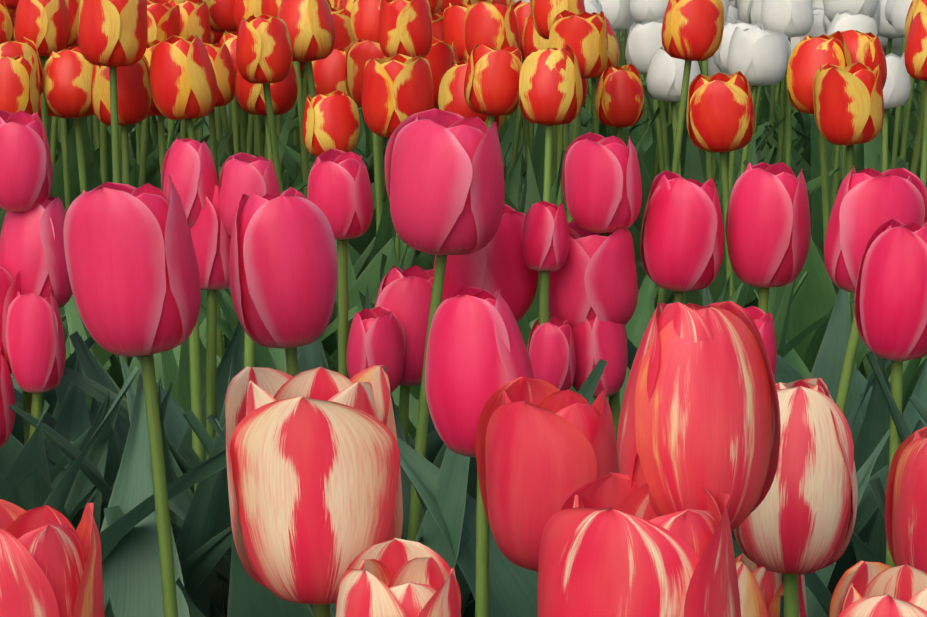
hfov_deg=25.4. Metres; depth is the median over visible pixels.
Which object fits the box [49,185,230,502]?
tulip
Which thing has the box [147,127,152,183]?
tulip
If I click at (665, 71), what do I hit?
white tulip
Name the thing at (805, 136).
white tulip
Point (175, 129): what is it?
tulip
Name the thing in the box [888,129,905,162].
white tulip
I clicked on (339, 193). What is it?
tulip
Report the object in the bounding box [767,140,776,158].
white tulip
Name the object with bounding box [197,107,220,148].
tulip
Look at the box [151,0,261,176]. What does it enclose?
tulip
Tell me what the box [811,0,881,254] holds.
white tulip
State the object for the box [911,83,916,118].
white tulip
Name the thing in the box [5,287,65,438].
tulip
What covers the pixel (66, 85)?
tulip
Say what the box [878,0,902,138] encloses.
white tulip
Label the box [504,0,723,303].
tulip
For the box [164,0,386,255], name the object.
tulip
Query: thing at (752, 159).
white tulip
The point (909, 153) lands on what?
white tulip
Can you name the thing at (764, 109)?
white tulip
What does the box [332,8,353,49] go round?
tulip
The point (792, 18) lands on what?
white tulip
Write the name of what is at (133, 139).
tulip
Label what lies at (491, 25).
tulip
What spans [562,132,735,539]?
tulip
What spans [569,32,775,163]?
white tulip
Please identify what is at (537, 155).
tulip
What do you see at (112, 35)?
tulip
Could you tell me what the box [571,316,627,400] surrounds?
tulip
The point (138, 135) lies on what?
tulip
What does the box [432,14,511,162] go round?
tulip
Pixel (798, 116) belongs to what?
white tulip
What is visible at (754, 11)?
white tulip
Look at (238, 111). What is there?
tulip
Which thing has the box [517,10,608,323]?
tulip
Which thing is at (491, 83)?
tulip
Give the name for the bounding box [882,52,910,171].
white tulip
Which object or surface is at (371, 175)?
tulip
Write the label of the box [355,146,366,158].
tulip
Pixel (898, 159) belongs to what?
white tulip
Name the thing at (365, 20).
tulip
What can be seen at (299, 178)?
tulip
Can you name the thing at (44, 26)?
tulip
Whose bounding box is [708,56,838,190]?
white tulip
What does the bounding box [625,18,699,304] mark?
white tulip
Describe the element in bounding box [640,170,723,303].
tulip
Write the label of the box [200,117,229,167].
tulip
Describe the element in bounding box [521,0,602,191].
white tulip
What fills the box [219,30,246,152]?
tulip
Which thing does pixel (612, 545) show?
tulip
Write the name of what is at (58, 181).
tulip
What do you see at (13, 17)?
tulip
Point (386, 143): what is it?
tulip
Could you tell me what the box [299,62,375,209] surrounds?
tulip
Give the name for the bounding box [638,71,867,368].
tulip
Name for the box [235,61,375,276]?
tulip
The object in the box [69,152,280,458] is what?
tulip
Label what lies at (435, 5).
tulip
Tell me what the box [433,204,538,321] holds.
tulip
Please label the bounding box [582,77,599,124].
white tulip
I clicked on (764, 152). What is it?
white tulip
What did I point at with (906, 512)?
tulip
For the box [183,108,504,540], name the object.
tulip
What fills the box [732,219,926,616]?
tulip
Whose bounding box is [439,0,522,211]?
tulip
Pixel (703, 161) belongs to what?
white tulip
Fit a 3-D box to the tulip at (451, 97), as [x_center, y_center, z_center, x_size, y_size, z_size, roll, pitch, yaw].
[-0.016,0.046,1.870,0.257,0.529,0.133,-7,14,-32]
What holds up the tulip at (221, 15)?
on the ground
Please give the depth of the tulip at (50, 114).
2.07 m
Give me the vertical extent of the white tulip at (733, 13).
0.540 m
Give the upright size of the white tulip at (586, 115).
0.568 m
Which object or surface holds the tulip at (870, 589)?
on the ground
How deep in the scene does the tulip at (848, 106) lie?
1.73 m
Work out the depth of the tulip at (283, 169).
2.89 m
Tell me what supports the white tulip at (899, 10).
on the ground
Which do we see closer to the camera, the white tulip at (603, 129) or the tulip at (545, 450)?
the tulip at (545, 450)
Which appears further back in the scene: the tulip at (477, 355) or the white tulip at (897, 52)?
the white tulip at (897, 52)
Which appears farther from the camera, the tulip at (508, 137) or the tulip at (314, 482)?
the tulip at (508, 137)
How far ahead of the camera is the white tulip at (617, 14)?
2.47 m
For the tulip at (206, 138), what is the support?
on the ground
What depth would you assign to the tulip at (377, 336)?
1.23 m
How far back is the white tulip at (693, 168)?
2.72 m
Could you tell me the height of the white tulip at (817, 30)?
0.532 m
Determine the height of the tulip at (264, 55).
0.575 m
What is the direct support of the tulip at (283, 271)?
on the ground
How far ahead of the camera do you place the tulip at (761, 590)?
0.91 m
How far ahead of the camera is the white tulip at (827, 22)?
2.44 m
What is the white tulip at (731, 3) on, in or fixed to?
on the ground
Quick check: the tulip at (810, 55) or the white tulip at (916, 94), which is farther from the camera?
the white tulip at (916, 94)
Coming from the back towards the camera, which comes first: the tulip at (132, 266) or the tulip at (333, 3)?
the tulip at (333, 3)
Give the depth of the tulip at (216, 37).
2.48 m
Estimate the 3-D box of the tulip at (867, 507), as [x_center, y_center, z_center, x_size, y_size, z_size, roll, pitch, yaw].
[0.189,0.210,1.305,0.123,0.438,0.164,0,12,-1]
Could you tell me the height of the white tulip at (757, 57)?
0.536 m
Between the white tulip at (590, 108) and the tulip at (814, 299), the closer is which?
the tulip at (814, 299)
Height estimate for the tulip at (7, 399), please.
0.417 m
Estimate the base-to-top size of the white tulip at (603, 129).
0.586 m
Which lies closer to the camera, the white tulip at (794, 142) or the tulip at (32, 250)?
the tulip at (32, 250)
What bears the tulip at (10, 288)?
on the ground
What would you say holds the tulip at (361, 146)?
on the ground
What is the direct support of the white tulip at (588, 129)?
on the ground
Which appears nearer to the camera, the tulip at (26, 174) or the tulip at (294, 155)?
the tulip at (26, 174)
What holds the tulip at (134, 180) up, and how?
on the ground
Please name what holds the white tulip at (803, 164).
on the ground
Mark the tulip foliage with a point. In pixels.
(74, 424)
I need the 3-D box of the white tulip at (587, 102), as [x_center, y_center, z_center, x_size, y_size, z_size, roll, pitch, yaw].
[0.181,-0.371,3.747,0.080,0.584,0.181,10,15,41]
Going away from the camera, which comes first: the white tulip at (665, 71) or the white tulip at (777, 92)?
the white tulip at (665, 71)
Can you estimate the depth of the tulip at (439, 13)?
2.82 m
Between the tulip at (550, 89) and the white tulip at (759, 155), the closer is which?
the tulip at (550, 89)
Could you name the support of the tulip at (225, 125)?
on the ground
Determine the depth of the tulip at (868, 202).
1.19 m
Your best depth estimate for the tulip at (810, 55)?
1.80 m
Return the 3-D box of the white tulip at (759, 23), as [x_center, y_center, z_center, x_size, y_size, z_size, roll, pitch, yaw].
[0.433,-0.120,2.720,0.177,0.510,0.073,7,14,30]
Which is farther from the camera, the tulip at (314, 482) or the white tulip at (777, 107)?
the white tulip at (777, 107)
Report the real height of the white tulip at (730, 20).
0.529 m
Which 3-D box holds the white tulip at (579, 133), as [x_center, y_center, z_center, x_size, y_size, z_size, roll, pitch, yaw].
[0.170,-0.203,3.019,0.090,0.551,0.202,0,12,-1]
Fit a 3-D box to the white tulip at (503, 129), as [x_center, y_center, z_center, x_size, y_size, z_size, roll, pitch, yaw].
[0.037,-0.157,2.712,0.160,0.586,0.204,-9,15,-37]
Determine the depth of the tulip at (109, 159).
2.42 m
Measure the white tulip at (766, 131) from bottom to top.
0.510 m
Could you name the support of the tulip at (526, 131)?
on the ground
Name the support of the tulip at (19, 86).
on the ground
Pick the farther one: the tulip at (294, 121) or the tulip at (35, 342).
the tulip at (294, 121)
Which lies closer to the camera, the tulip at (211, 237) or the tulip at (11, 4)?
the tulip at (211, 237)
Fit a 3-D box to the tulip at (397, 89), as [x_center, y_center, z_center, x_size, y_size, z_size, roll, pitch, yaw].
[-0.039,0.060,1.763,0.125,0.546,0.234,10,15,40]
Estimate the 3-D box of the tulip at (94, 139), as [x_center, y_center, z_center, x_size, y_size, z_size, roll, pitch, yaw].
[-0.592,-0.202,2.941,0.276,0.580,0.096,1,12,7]
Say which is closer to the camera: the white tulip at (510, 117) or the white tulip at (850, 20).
the white tulip at (850, 20)
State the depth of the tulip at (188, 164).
1.24 m
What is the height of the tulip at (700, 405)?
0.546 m
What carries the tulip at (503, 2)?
on the ground
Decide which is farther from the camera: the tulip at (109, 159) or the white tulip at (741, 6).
the white tulip at (741, 6)
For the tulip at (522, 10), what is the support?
on the ground
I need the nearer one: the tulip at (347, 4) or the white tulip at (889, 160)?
the tulip at (347, 4)
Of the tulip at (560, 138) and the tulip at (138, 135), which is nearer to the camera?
the tulip at (560, 138)
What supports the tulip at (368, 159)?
on the ground
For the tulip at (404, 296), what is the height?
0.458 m
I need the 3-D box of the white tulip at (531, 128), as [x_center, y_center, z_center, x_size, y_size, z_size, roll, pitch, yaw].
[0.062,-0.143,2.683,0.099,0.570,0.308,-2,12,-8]
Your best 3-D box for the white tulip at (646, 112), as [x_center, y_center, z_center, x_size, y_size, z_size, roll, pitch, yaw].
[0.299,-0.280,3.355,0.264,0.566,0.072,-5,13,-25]
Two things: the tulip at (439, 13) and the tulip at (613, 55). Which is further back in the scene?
the tulip at (439, 13)
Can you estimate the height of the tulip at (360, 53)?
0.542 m
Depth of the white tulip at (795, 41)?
2.41 m
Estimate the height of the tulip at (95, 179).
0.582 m
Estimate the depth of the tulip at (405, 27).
1.83 m
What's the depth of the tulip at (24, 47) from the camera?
1.83 m
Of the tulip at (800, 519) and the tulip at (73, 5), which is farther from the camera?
the tulip at (73, 5)
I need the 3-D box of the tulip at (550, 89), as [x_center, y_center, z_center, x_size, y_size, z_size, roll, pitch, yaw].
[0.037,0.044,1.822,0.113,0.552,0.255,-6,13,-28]
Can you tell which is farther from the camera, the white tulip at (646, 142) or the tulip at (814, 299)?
the white tulip at (646, 142)
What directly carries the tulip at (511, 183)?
on the ground
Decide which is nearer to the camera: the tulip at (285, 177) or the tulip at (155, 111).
the tulip at (155, 111)
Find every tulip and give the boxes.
[0,0,14,43]
[0,0,79,215]
[0,37,43,95]
[0,55,118,373]
[0,110,75,530]
[0,195,72,414]
[0,210,5,230]
[0,267,20,373]
[0,349,96,520]
[0,499,104,616]
[3,0,141,167]
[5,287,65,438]
[7,8,89,128]
[10,12,58,142]
[14,0,70,195]
[38,61,54,120]
[42,46,109,365]
[49,117,51,135]
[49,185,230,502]
[50,116,204,207]
[56,45,99,156]
[56,48,110,171]
[60,0,147,365]
[63,148,373,586]
[63,175,200,616]
[66,116,93,152]
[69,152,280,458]
[75,0,179,198]
[76,27,232,190]
[91,55,228,348]
[93,125,107,150]
[97,0,151,183]
[119,125,121,177]
[121,159,138,187]
[128,120,180,165]
[130,121,149,158]
[136,122,140,164]
[144,40,165,191]
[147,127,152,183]
[148,106,253,154]
[150,0,302,168]
[150,31,223,186]
[150,35,336,359]
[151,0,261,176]
[152,0,202,189]
[162,138,443,491]
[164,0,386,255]
[164,119,179,136]
[169,0,307,190]
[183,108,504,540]
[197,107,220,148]
[199,125,222,142]
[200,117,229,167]
[203,42,288,190]
[215,187,469,568]
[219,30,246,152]
[220,106,264,154]
[221,105,231,155]
[221,128,296,189]
[224,32,297,133]
[225,365,402,616]
[230,133,309,186]
[231,32,315,194]
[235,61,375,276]
[236,13,402,353]
[236,97,297,122]
[236,101,373,180]
[254,115,388,163]
[264,133,386,173]
[274,112,293,147]
[276,114,281,135]
[277,0,337,365]
[278,140,348,241]
[281,117,297,133]
[282,169,289,188]
[288,90,365,184]
[293,107,296,145]
[295,65,302,180]
[296,103,364,152]
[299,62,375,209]
[303,90,359,364]
[312,47,372,279]
[329,0,361,114]
[331,6,339,13]
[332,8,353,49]
[332,44,521,323]
[336,538,460,616]
[337,0,372,149]
[339,0,421,256]
[345,39,392,264]
[346,306,474,616]
[347,37,454,265]
[351,0,433,269]
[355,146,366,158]
[356,149,373,182]
[357,60,505,307]
[361,110,369,157]
[362,54,549,438]
[370,0,513,183]
[374,265,433,443]
[379,0,432,250]
[383,137,388,169]
[401,201,569,616]
[412,0,442,260]
[425,286,533,616]
[429,0,519,264]
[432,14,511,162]
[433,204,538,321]
[437,10,525,160]
[438,41,508,179]
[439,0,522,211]
[442,1,490,60]
[466,53,524,208]
[476,377,618,571]
[498,116,525,178]
[504,0,530,182]
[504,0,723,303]
[506,115,648,137]
[508,107,524,143]
[513,111,591,135]
[514,0,533,149]
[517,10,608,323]
[519,45,582,202]
[520,107,660,212]
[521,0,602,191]
[521,165,525,176]
[521,174,524,190]
[522,15,643,267]
[522,55,530,170]
[527,317,575,390]
[537,472,740,616]
[549,221,637,327]
[556,78,586,206]
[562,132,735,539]
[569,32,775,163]
[569,110,580,136]
[569,122,571,143]
[569,133,703,183]
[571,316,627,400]
[581,40,626,130]
[581,126,704,159]
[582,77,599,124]
[585,78,588,110]
[585,118,590,133]
[587,91,648,135]
[588,78,591,114]
[591,11,619,133]
[595,63,672,302]
[599,0,631,121]
[599,122,607,137]
[609,102,671,156]
[614,28,652,151]
[617,301,780,530]
[621,29,687,182]
[621,43,650,135]
[623,0,793,233]
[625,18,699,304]
[628,19,635,33]
[629,97,651,133]
[632,102,720,182]
[632,129,641,142]
[635,46,810,304]
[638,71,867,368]
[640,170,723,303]
[641,80,761,121]
[643,85,800,164]
[643,87,761,161]
[653,101,682,179]
[657,0,749,305]
[686,1,797,128]
[698,20,761,305]
[700,0,810,159]
[702,0,756,180]
[702,0,775,164]
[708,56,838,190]
[712,16,733,186]
[713,0,823,255]
[715,35,805,185]
[717,5,774,181]
[725,162,890,433]
[727,27,819,307]
[728,0,797,158]
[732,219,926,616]
[734,0,810,166]
[734,306,888,557]
[734,378,857,616]
[735,553,806,616]
[738,0,880,232]
[743,0,926,386]
[746,21,811,198]
[757,87,775,148]
[759,118,810,151]
[760,0,823,142]
[760,82,779,103]
[761,85,765,96]
[764,7,823,153]
[764,46,901,170]
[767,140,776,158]
[769,36,902,182]
[775,0,812,168]
[778,13,864,219]
[779,30,886,371]
[787,31,856,373]
[791,126,810,141]
[793,111,810,144]
[795,112,810,148]
[808,0,905,168]
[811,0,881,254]
[813,62,883,325]
[824,165,926,413]
[826,10,877,180]
[829,560,926,616]
[852,12,926,360]
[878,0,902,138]
[881,103,905,167]
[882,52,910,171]
[885,426,926,573]
[888,80,925,159]
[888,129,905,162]
[888,135,915,169]
[891,0,914,167]
[901,105,917,137]
[901,112,914,149]
[906,142,926,187]
[911,80,919,110]
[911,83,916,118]
[912,95,919,116]
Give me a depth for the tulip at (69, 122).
2.93 m
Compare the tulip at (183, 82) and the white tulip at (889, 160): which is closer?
the tulip at (183, 82)
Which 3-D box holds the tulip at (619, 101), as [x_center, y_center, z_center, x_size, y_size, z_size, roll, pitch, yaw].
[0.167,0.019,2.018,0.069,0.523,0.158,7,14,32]
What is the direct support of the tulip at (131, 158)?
on the ground
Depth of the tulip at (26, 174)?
1.23 m
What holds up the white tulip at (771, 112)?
on the ground
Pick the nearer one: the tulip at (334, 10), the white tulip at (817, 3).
the tulip at (334, 10)
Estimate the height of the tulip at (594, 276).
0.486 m
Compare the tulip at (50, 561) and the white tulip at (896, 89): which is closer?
the tulip at (50, 561)
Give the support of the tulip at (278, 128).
on the ground
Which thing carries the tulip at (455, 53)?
on the ground
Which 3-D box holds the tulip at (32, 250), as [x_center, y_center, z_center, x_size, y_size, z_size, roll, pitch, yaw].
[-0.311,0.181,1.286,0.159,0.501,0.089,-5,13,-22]
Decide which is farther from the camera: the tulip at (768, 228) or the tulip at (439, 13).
the tulip at (439, 13)
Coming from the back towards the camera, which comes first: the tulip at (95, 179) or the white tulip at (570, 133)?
the white tulip at (570, 133)
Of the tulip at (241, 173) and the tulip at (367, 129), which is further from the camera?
the tulip at (367, 129)
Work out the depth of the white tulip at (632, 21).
2.91 m
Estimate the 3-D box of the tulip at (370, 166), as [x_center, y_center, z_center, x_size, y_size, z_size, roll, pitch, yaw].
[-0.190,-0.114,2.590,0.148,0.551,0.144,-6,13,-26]
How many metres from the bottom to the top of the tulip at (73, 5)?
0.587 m
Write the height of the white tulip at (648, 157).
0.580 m
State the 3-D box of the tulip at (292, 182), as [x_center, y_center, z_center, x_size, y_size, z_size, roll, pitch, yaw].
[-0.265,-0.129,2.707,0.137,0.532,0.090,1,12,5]
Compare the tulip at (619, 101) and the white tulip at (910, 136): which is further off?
the white tulip at (910, 136)
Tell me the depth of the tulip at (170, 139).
2.22 m
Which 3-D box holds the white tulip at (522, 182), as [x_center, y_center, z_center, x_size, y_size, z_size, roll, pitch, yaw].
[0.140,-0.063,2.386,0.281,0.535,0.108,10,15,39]
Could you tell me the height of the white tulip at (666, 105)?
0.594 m
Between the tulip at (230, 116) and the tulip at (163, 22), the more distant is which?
the tulip at (230, 116)
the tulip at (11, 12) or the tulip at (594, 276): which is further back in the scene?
the tulip at (11, 12)
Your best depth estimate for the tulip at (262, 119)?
2.68 m
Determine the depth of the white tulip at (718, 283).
2.27 m
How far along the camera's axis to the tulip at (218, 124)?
2.77 m
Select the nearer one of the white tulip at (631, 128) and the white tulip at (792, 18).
the white tulip at (792, 18)
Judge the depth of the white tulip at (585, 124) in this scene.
3.25 m
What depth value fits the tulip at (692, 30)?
1.84 m
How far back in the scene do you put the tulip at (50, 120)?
2.91 m
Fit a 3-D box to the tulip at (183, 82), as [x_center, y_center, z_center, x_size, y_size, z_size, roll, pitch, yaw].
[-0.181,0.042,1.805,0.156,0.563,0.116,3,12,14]
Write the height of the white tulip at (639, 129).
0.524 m
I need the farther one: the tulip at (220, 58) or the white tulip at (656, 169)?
the white tulip at (656, 169)
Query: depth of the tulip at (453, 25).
2.18 m
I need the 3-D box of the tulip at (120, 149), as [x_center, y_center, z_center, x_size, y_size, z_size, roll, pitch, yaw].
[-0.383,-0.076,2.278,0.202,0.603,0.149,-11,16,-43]
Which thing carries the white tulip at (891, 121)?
on the ground
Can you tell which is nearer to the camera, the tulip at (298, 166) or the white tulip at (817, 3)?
the tulip at (298, 166)
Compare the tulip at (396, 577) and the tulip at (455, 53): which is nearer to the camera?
the tulip at (396, 577)
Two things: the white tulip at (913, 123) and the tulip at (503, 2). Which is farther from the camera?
the white tulip at (913, 123)
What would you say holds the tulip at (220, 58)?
on the ground
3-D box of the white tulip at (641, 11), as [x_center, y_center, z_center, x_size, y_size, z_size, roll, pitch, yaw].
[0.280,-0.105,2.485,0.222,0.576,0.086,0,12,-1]
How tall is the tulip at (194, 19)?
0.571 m
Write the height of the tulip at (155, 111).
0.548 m
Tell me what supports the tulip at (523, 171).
on the ground
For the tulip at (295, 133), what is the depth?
3.06 m
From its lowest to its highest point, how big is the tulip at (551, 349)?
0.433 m
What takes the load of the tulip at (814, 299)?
on the ground
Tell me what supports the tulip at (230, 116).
on the ground
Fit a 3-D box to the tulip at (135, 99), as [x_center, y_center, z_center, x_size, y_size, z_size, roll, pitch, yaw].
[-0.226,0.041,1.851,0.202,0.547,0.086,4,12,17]
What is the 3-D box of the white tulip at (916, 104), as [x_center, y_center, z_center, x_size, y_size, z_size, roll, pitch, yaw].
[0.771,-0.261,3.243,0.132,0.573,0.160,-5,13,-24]
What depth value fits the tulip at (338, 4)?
2.60 m
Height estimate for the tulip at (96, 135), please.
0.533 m
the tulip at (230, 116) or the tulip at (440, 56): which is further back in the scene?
the tulip at (230, 116)
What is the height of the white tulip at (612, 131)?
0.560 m
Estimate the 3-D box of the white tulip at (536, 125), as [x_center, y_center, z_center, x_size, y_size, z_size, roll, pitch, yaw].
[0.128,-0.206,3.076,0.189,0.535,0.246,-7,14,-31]
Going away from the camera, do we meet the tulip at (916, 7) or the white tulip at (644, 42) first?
the tulip at (916, 7)
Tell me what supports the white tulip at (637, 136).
on the ground
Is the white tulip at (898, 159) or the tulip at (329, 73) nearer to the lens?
the tulip at (329, 73)
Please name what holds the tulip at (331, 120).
on the ground
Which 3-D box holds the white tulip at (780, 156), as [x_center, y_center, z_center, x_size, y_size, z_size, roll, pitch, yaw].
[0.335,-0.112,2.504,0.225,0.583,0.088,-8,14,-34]
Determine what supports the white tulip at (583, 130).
on the ground
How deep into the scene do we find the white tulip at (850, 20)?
2.28 m
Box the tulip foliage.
[0,150,926,616]
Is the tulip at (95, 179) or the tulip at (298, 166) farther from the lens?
the tulip at (298, 166)
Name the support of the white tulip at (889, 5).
on the ground
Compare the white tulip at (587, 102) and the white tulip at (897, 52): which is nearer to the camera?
the white tulip at (897, 52)
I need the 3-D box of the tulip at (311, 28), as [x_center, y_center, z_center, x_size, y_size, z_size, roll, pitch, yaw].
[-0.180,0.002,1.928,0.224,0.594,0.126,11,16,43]
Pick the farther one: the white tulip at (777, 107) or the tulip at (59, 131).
the white tulip at (777, 107)
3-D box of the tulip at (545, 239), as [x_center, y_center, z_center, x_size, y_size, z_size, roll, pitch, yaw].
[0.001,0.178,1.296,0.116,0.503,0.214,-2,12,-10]
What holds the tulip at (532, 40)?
on the ground
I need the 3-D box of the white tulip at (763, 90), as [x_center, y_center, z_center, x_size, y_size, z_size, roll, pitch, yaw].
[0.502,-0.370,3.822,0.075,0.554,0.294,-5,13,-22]
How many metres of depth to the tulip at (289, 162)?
2.72 m
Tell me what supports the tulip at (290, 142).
on the ground
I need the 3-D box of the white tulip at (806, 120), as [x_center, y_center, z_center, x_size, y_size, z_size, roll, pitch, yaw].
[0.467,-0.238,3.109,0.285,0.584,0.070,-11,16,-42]
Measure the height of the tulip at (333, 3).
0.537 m
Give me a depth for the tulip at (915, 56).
1.79 m
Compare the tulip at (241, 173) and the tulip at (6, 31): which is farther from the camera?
the tulip at (6, 31)

